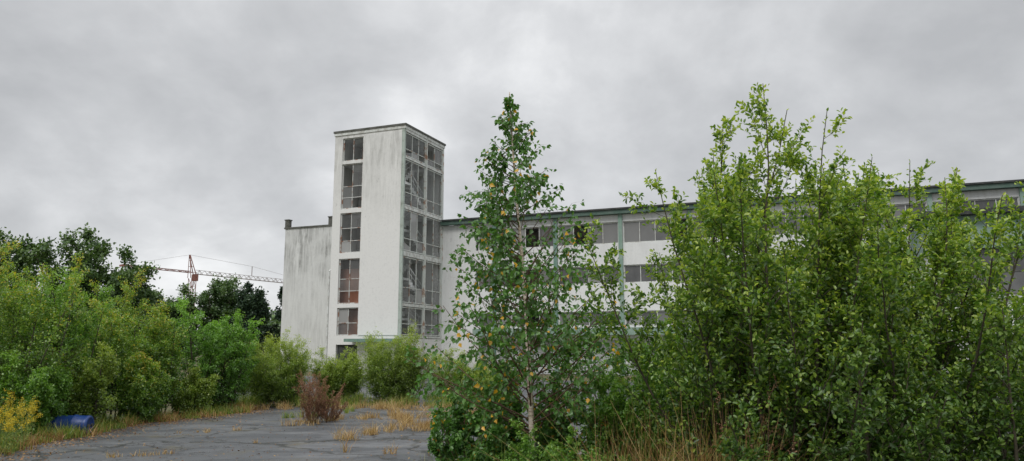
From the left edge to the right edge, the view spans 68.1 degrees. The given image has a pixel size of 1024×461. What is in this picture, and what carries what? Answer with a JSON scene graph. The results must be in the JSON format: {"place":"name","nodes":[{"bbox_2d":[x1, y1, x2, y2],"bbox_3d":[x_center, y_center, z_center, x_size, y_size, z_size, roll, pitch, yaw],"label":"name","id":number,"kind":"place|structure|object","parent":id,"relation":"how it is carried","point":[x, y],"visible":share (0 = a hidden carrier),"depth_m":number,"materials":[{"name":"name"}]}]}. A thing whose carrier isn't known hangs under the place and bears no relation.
{"place":"outdoors","nodes":[
{"label":"outdoors","id":0,"kind":"place"},
{"bbox_2d":[0,271,10,299],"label":"birch shrub","id":1,"kind":"object","parent":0,"point":[3,279],"visible":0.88,"depth_m":15.97,"materials":[{"name":"green plant"}]},
{"bbox_2d":[103,397,477,457],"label":"dry grass","id":2,"kind":"structure","parent":0,"point":[400,417],"depth_m":18.03,"materials":[{"name":"beige plant"}]},
{"bbox_2d":[0,349,983,440],"bbox_3d":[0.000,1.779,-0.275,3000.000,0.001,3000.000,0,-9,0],"label":"ground","id":3,"kind":"structure","parent":0,"point":[169,409],"depth_m":44.77,"materials":[{"name":"soil"}]},
{"bbox_2d":[0,415,30,455],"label":"goldenrod plant","id":4,"kind":"object","parent":3,"relation":"on","point":[10,426],"visible":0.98,"depth_m":12.90,"materials":[{"name":"yellow plant"}]},
{"bbox_2d":[0,390,31,440],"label":"goldenrod plant","id":5,"kind":"object","parent":3,"relation":"on","point":[8,404],"visible":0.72,"depth_m":14.20,"materials":[{"name":"yellow plant"}]},
{"bbox_2d":[0,227,40,348],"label":"broadleaf tree","id":6,"kind":"object","parent":3,"relation":"on","point":[24,243],"visible":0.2,"depth_m":45.40,"materials":[{"name":"green plant"}]},
{"bbox_2d":[1,390,39,437],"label":"goldenrod plant","id":7,"kind":"object","parent":3,"relation":"on","point":[33,407],"visible":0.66,"depth_m":14.66,"materials":[{"name":"yellow plant"}]},
{"bbox_2d":[0,240,59,403],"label":"birch shrub","id":8,"kind":"object","parent":3,"relation":"on","point":[14,284],"visible":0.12,"depth_m":18.19,"materials":[{"name":"green plant"}]},
{"bbox_2d":[0,349,73,437],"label":"birch shrub","id":9,"kind":"object","parent":3,"relation":"on","point":[50,396],"visible":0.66,"depth_m":15.21,"materials":[{"name":"green plant"}]},
{"bbox_2d":[0,239,99,429],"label":"birch shrub","id":10,"kind":"object","parent":3,"relation":"on","point":[23,328],"visible":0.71,"depth_m":16.07,"materials":[{"name":"green plant"}]},
{"bbox_2d":[1,222,117,336],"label":"broadleaf tree","id":11,"kind":"object","parent":3,"relation":"on","point":[97,253],"visible":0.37,"depth_m":44.28,"materials":[{"name":"green plant"}]},
{"bbox_2d":[43,415,93,434],"bbox_3d":[-9.245,4.057,15.766,0.930,0.439,0.439,1,-9,-4],"label":"plastic barrel","id":12,"kind":"object","parent":3,"relation":"on","point":[77,419],"visible":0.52,"depth_m":15.63,"materials":[{"name":"blue plastic"}]},
{"bbox_2d":[19,266,118,400],"bbox_3d":[-10.327,2.643,17.386,2.263,3.760,2.178,0,-9,0],"label":"birch shrub","id":13,"kind":"object","parent":3,"relation":"on","point":[80,328],"visible":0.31,"depth_m":17.32,"materials":[{"name":"green plant"}]},
{"bbox_2d":[25,341,122,420],"bbox_3d":[-9.533,3.428,16.728,1.996,2.018,1.528,0,-9,0],"label":"birch shrub","id":14,"kind":"object","parent":3,"relation":"on","point":[90,403],"visible":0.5,"depth_m":16.59,"materials":[{"name":"green plant"}]},
{"bbox_2d":[47,267,148,410],"bbox_3d":[-12.044,3.117,22.162,2.846,4.283,2.277,5,-10,-29],"label":"birch shrub","id":15,"kind":"object","parent":3,"relation":"on","point":[127,299],"visible":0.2,"depth_m":22.75,"materials":[{"name":"green plant"}]},
{"bbox_2d":[76,295,157,420],"bbox_3d":[-10.019,3.174,18.840,2.059,3.155,1.792,0,-9,0],"label":"birch shrub","id":16,"kind":"object","parent":3,"relation":"on","point":[110,326],"visible":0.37,"depth_m":18.83,"materials":[{"name":"green plant"}]},
{"bbox_2d":[0,401,257,456],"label":"dry verge grass","id":17,"kind":"structure","parent":3,"relation":"on","point":[30,442],"depth_m":16.38,"materials":[{"name":"green plant"}]},
{"bbox_2d":[98,243,161,362],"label":"broadleaf tree","id":18,"kind":"object","parent":3,"relation":"on","point":[113,277],"visible":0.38,"depth_m":45.53,"materials":[{"name":"green plant"}]},
{"bbox_2d":[112,351,174,421],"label":"birch shrub","id":19,"kind":"object","parent":3,"relation":"on","point":[143,392],"visible":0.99,"depth_m":18.36,"materials":[{"name":"green plant"}]},
{"bbox_2d":[20,304,280,357],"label":"wood","id":20,"kind":"object","parent":3,"relation":"on","point":[273,320],"visible":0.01,"depth_m":95.98,"materials":[{"name":"green plant"}]},
{"bbox_2d":[119,297,192,413],"bbox_3d":[-9.392,3.353,20.074,1.860,3.176,2.026,0,-9,0],"label":"birch shrub","id":21,"kind":"object","parent":3,"relation":"on","point":[165,341],"visible":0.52,"depth_m":19.87,"materials":[{"name":"green plant"}]},
{"bbox_2d":[133,289,179,337],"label":"broadleaf tree","id":22,"kind":"object","parent":3,"relation":"on","point":[160,297],"visible":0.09,"depth_m":61.65,"materials":[{"name":"green plant"}]},
{"bbox_2d":[166,283,201,366],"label":"broadleaf tree","id":23,"kind":"object","parent":3,"relation":"on","point":[184,290],"visible":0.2,"depth_m":63.46,"materials":[{"name":"green plant"}]},
{"bbox_2d":[169,366,222,416],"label":"birch shrub","id":24,"kind":"object","parent":3,"relation":"on","point":[199,392],"visible":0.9,"depth_m":20.32,"materials":[{"name":"green plant"}]},
{"bbox_2d":[119,255,282,305],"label":"tower crane","id":25,"kind":"object","parent":3,"relation":"on","point":[194,278],"visible":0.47,"depth_m":150.64,"materials":[{"name":"red paint"}]},
{"bbox_2d":[168,295,251,407],"bbox_3d":[-8.670,3.568,21.784,2.424,3.456,2.279,4,-10,-24],"label":"locust tree","id":26,"kind":"object","parent":3,"relation":"on","point":[219,355],"visible":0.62,"depth_m":21.39,"materials":[{"name":"green plant"}]},
{"bbox_2d":[195,273,241,347],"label":"broadleaf tree","id":27,"kind":"object","parent":3,"relation":"on","point":[213,307],"visible":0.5,"depth_m":65.66,"materials":[{"name":"green plant"}]},
{"bbox_2d":[196,308,265,406],"bbox_3d":[-8.402,3.767,22.082,2.264,2.979,1.899,3,-9,-16],"label":"locust tree","id":28,"kind":"object","parent":3,"relation":"on","point":[244,380],"visible":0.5,"depth_m":21.87,"materials":[{"name":"green plant"}]},
{"bbox_2d":[0,389,483,452],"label":"green grass","id":29,"kind":"structure","parent":3,"relation":"on","point":[68,433],"depth_m":20.56,"materials":[{"name":"green plant"}]},
{"bbox_2d":[229,281,262,347],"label":"conifer tree","id":30,"kind":"object","parent":3,"relation":"on","point":[248,285],"visible":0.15,"depth_m":67.99,"materials":[{"name":"green plant"}]},
{"bbox_2d":[228,282,272,358],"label":"broadleaf tree","id":31,"kind":"object","parent":3,"relation":"on","point":[252,305],"visible":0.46,"depth_m":62.87,"materials":[{"name":"leaf"},{"name":"bark"}]},
{"bbox_2d":[258,290,277,361],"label":"conifer tree","id":32,"kind":"object","parent":3,"relation":"on","point":[266,328],"visible":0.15,"depth_m":65.43,"materials":[{"name":"green plant"}]},
{"bbox_2d":[264,286,282,368],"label":"conifer tree","id":33,"kind":"object","parent":3,"relation":"on","point":[278,313],"visible":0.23,"depth_m":66.31,"materials":[{"name":"green plant"}]},
{"bbox_2d":[241,326,314,407],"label":"willow shrub","id":34,"kind":"object","parent":3,"relation":"on","point":[271,383],"visible":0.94,"depth_m":23.47,"materials":[{"name":"green plant"}]},
{"bbox_2d":[325,123,445,374],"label":"stair tower","id":35,"kind":"structure","parent":3,"relation":"on","point":[385,274],"depth_m":52.17,"materials":[{"name":"white concrete"}]},
{"bbox_2d":[337,345,356,363],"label":"door","id":36,"kind":"structure","parent":35,"relation":"in","point":[341,348],"depth_m":51.15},
{"bbox_2d":[337,308,357,334],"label":"window","id":37,"kind":"structure","parent":35,"relation":"in","point":[343,313],"depth_m":51.51,"materials":[{"name":"white glass"}]},
{"bbox_2d":[338,258,359,303],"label":"window","id":38,"kind":"structure","parent":35,"relation":"in","point":[340,279],"depth_m":51.83,"materials":[{"name":"white glass"}]},
{"bbox_2d":[340,212,360,252],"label":"window","id":39,"kind":"structure","parent":35,"relation":"in","point":[345,246],"depth_m":52.31,"materials":[{"name":"white glass"}]},
{"bbox_2d":[342,163,362,208],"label":"window","id":40,"kind":"structure","parent":35,"relation":"in","point":[347,203],"depth_m":52.79,"materials":[{"name":"white glass"}]},
{"bbox_2d":[343,137,363,160],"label":"window","id":41,"kind":"structure","parent":35,"relation":"in","point":[359,137],"depth_m":53.24,"materials":[{"name":"white glass"}]},
{"bbox_2d":[402,307,422,335],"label":"window","id":42,"kind":"structure","parent":35,"relation":"in","point":[421,324],"depth_m":51.58,"materials":[{"name":"grey glass"}]},
{"bbox_2d":[402,256,423,304],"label":"window","id":43,"kind":"structure","parent":35,"relation":"in","point":[417,298],"depth_m":51.96,"materials":[{"name":"grey glass"}]},
{"bbox_2d":[404,209,423,254],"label":"window","id":44,"kind":"structure","parent":35,"relation":"in","point":[413,216],"depth_m":52.26,"materials":[{"name":"grey glass"}]},
{"bbox_2d":[405,159,424,211],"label":"window","id":45,"kind":"structure","parent":35,"relation":"in","point":[410,193],"depth_m":52.96,"materials":[{"name":"grey glass"}]},
{"bbox_2d":[406,132,425,163],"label":"window","id":46,"kind":"structure","parent":35,"relation":"in","point":[413,155],"depth_m":52.95,"materials":[{"name":"grey glass"}]},
{"bbox_2d":[425,309,439,335],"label":"window","id":47,"kind":"structure","parent":35,"relation":"in","point":[426,334],"depth_m":53.71,"materials":[{"name":"grey glass"}]},
{"bbox_2d":[425,261,440,305],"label":"window","id":48,"kind":"structure","parent":35,"relation":"in","point":[435,290],"depth_m":54.56,"materials":[{"name":"grey glass"}]},
{"bbox_2d":[426,217,440,258],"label":"window","id":49,"kind":"structure","parent":35,"relation":"in","point":[436,228],"depth_m":55.17,"materials":[{"name":"grey glass"}]},
{"bbox_2d":[427,169,441,216],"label":"window","id":50,"kind":"structure","parent":35,"relation":"in","point":[440,204],"depth_m":55.69,"materials":[{"name":"grey glass"}]},
{"bbox_2d":[427,144,441,171],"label":"window","id":51,"kind":"structure","parent":35,"relation":"in","point":[437,153],"depth_m":55.89,"materials":[{"name":"grey glass"}]},
{"bbox_2d":[429,348,498,394],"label":"willow shrub","id":52,"kind":"object","parent":3,"relation":"on","point":[455,373],"visible":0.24,"depth_m":26.86,"materials":[{"name":"green plant"}]},
{"bbox_2d":[461,359,523,397],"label":"willow shrub","id":53,"kind":"object","parent":3,"relation":"on","point":[480,378],"visible":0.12,"depth_m":24.91,"materials":[{"name":"green plant"}]},
{"bbox_2d":[473,417,574,460],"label":"bush","id":54,"kind":"object","parent":3,"relation":"on","point":[525,439],"visible":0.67,"depth_m":7.37,"materials":[{"name":"green plant"}]},
{"bbox_2d":[399,92,652,460],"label":"birch tree","id":55,"kind":"object","parent":3,"relation":"on","point":[527,366],"visible":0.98,"depth_m":7.80,"materials":[{"name":"green plant"}]},
{"bbox_2d":[520,424,624,460],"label":"bush","id":56,"kind":"object","parent":3,"relation":"on","point":[570,454],"visible":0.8,"depth_m":6.95,"materials":[{"name":"green plant"}]},
{"bbox_2d":[534,396,637,460],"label":"birch regrowth","id":57,"kind":"object","parent":3,"relation":"on","point":[548,431],"visible":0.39,"depth_m":8.08,"materials":[{"name":"green plant"}]},
{"bbox_2d":[406,427,808,460],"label":"tall green grass","id":58,"kind":"structure","parent":3,"relation":"on","point":[559,456],"depth_m":7.41,"materials":[{"name":"green plant"}]},
{"bbox_2d":[544,312,700,460],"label":"ash sapling","id":59,"kind":"object","parent":3,"relation":"on","point":[595,401],"visible":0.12,"depth_m":8.86,"materials":[{"name":"green plant"}]},
{"bbox_2d":[578,361,666,460],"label":"ash sapling","id":60,"kind":"object","parent":3,"relation":"on","point":[609,398],"visible":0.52,"depth_m":8.13,"materials":[{"name":"green plant"}]},
{"bbox_2d":[614,333,742,460],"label":"ash sapling","id":61,"kind":"object","parent":3,"relation":"on","point":[628,422],"visible":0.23,"depth_m":7.78,"materials":[{"name":"green plant"}]},
{"bbox_2d":[627,312,750,457],"bbox_3d":[2.584,1.924,8.991,2.035,2.626,2.618,-8,-12,43],"label":"sallow shrub","id":62,"kind":"object","parent":3,"relation":"on","point":[652,328],"visible":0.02,"depth_m":9.25,"materials":[{"name":"green plant"}]},
{"bbox_2d":[715,374,800,460],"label":"dry dock plant","id":63,"kind":"object","parent":3,"relation":"on","point":[764,424],"visible":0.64,"depth_m":6.29,"materials":[{"name":"red plant"}]},
{"bbox_2d":[577,83,959,460],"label":"sallow shrub","id":64,"kind":"object","parent":3,"relation":"on","point":[783,370],"visible":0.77,"depth_m":6.80,"materials":[{"name":"green plant"}]},
{"bbox_2d":[641,104,970,460],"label":"sallow shrub","id":65,"kind":"object","parent":3,"relation":"on","point":[707,223],"visible":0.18,"depth_m":7.31,"materials":[{"name":"green plant"}]},
{"bbox_2d":[684,150,993,446],"bbox_3d":[4.095,1.167,9.418,3.168,4.250,3.844,0,-9,0],"label":"sallow shrub","id":66,"kind":"object","parent":3,"relation":"on","point":[918,179],"visible":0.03,"depth_m":8.67,"materials":[{"name":"green plant"}]},
{"bbox_2d":[679,319,1005,460],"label":"sallow shrub","id":67,"kind":"object","parent":3,"relation":"on","point":[862,427],"visible":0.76,"depth_m":5.85,"materials":[{"name":"green plant"}]},
{"bbox_2d":[711,158,1023,460],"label":"sallow shrub","id":68,"kind":"object","parent":3,"relation":"on","point":[985,303],"visible":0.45,"depth_m":6.98,"materials":[{"name":"green plant"}]},
{"bbox_2d":[832,305,1023,460],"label":"sallow shrub","id":69,"kind":"object","parent":3,"relation":"on","point":[996,381],"visible":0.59,"depth_m":6.15,"materials":[{"name":"green plant"}]},
{"bbox_2d":[848,160,1023,460],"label":"sallow shrub","id":70,"kind":"object","parent":3,"relation":"on","point":[936,222],"visible":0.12,"depth_m":7.59,"materials":[{"name":"green plant"}]},
{"bbox_2d":[906,205,1023,371],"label":"projecting wing","id":71,"kind":"structure","parent":3,"relation":"on","point":[1017,282],"depth_m":37.55,"materials":[{"name":"white paint"}]},
{"bbox_2d":[955,247,1023,295],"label":"window","id":72,"kind":"structure","parent":71,"relation":"in","point":[1017,283],"depth_m":37.21,"materials":[{"name":"grey glass"}]},
{"bbox_2d":[954,286,1023,459],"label":"sallow shrub","id":73,"kind":"object","parent":3,"relation":"on","point":[1014,317],"visible":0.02,"depth_m":8.20,"materials":[{"name":"green plant"}]},
{"bbox_2d":[0,376,1010,460],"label":"pavement","id":74,"kind":"structure","parent":0,"point":[184,444],"depth_m":14.68,"materials":[{"name":"grey asphalt"}]},
{"bbox_2d":[0,406,42,448],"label":"goldenrod plant","id":75,"kind":"object","parent":74,"relation":"on","point":[19,416],"visible":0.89,"depth_m":13.64,"materials":[{"name":"yellow plant"}]},
{"bbox_2d":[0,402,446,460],"bbox_3d":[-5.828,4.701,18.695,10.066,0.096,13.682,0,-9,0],"label":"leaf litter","id":76,"kind":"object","parent":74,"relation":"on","point":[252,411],"visible":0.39,"depth_m":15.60,"materials":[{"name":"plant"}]},
{"bbox_2d":[221,340,279,401],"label":"willow shrub","id":77,"kind":"object","parent":74,"relation":"on","point":[244,390],"visible":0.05,"depth_m":25.33,"materials":[{"name":"green plant"}]},
{"bbox_2d":[292,370,345,422],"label":"dry dock plant","id":78,"kind":"object","parent":74,"relation":"on","point":[309,396],"visible":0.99,"depth_m":18.21,"materials":[{"name":"red plant"}]},
{"bbox_2d":[313,391,348,422],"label":"dry dock plant","id":79,"kind":"object","parent":74,"relation":"on","point":[332,413],"visible":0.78,"depth_m":18.48,"materials":[{"name":"red plant"}]},
{"bbox_2d":[308,345,366,400],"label":"willow shrub","id":80,"kind":"object","parent":74,"relation":"on","point":[340,373],"visible":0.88,"depth_m":24.62,"materials":[{"name":"green plant"}]},
{"bbox_2d":[351,319,439,402],"bbox_3d":[-3.848,4.265,24.649,2.564,2.779,2.802,8,-12,-44],"label":"willow shrub","id":81,"kind":"object","parent":74,"relation":"on","point":[385,374],"visible":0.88,"depth_m":24.22,"materials":[{"name":"green plant"}]},
{"bbox_2d":[427,372,527,460],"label":"birch regrowth","id":82,"kind":"object","parent":74,"relation":"on","point":[456,427],"visible":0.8,"depth_m":7.82,"materials":[{"name":"green plant"}]},
{"bbox_2d":[477,358,604,460],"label":"birch regrowth","id":83,"kind":"object","parent":74,"relation":"on","point":[572,420],"visible":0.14,"depth_m":8.51,"materials":[{"name":"green plant"}]},
{"bbox_2d":[0,0,1023,345],"label":"sky","id":84,"kind":"structure","parent":0,"point":[168,128],"materials":[{"name":"grey"}]},
{"bbox_2d":[279,179,1023,375],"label":"factory building","id":85,"kind":"structure","parent":0,"point":[307,259],"depth_m":52.33,"materials":[{"name":"white concrete"}]},
{"bbox_2d":[478,314,491,326],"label":"window","id":86,"kind":"structure","parent":85,"relation":"in","point":[488,321],"depth_m":53.84,"materials":[{"name":"grey glass"}]},
{"bbox_2d":[478,272,491,287],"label":"window","id":87,"kind":"structure","parent":85,"relation":"in","point":[480,283],"depth_m":54.38,"materials":[{"name":"grey glass"}]},
{"bbox_2d":[478,231,491,250],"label":"window","id":88,"kind":"structure","parent":85,"relation":"in","point":[482,231],"depth_m":54.81,"materials":[{"name":"grey glass"}]},
{"bbox_2d":[497,226,552,248],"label":"window","id":89,"kind":"structure","parent":85,"relation":"in","point":[523,232],"depth_m":53.24,"materials":[{"name":"grey glass"}]},
{"bbox_2d":[497,312,553,326],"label":"window","id":90,"kind":"structure","parent":85,"relation":"in","point":[511,316],"depth_m":53.12,"materials":[{"name":"grey glass"}]},
{"bbox_2d":[498,268,553,286],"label":"window","id":91,"kind":"structure","parent":85,"relation":"in","point":[543,272],"depth_m":52.70,"materials":[{"name":"grey glass"}]},
{"bbox_2d":[558,222,617,246],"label":"window","id":92,"kind":"structure","parent":85,"relation":"in","point":[609,234],"depth_m":51.53,"materials":[{"name":"grey glass"}]},
{"bbox_2d":[559,266,618,284],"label":"window","id":93,"kind":"structure","parent":85,"relation":"in","point":[589,280],"depth_m":51.54,"materials":[{"name":"grey glass"}]},
{"bbox_2d":[559,311,619,325],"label":"window","id":94,"kind":"structure","parent":85,"relation":"in","point":[560,318],"depth_m":51.09,"materials":[{"name":"grey glass"}]},
{"bbox_2d":[623,218,686,242],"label":"window","id":95,"kind":"structure","parent":85,"relation":"in","point":[633,231],"depth_m":50.52,"materials":[{"name":"grey glass"}]},
{"bbox_2d":[624,263,688,282],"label":"window","id":96,"kind":"structure","parent":85,"relation":"in","point":[636,274],"depth_m":50.17,"materials":[{"name":"grey glass"}]},
{"bbox_2d":[625,310,689,325],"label":"window","id":97,"kind":"structure","parent":85,"relation":"in","point":[661,312],"depth_m":49.52,"materials":[{"name":"grey glass"}]},
{"bbox_2d":[692,215,753,238],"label":"window","id":98,"kind":"structure","parent":85,"relation":"in","point":[748,215],"depth_m":49.17,"materials":[{"name":"grey glass"}]},
{"bbox_2d":[768,210,834,234],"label":"window","id":99,"kind":"structure","parent":85,"relation":"in","point":[784,220],"depth_m":47.10,"materials":[{"name":"grey glass"}]},
{"bbox_2d":[867,203,926,229],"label":"window","id":100,"kind":"structure","parent":85,"relation":"in","point":[900,206],"depth_m":44.82,"materials":[{"name":"grey glass"}]},
{"bbox_2d":[933,197,1018,209],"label":"window","id":101,"kind":"structure","parent":85,"relation":"in","point":[982,203],"depth_m":43.27,"materials":[{"name":"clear glass"}]},
{"bbox_2d":[475,387,838,460],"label":"tall dry grass","id":102,"kind":"structure","parent":0,"point":[683,456],"depth_m":6.14,"materials":[{"name":"plant"}]}
]}

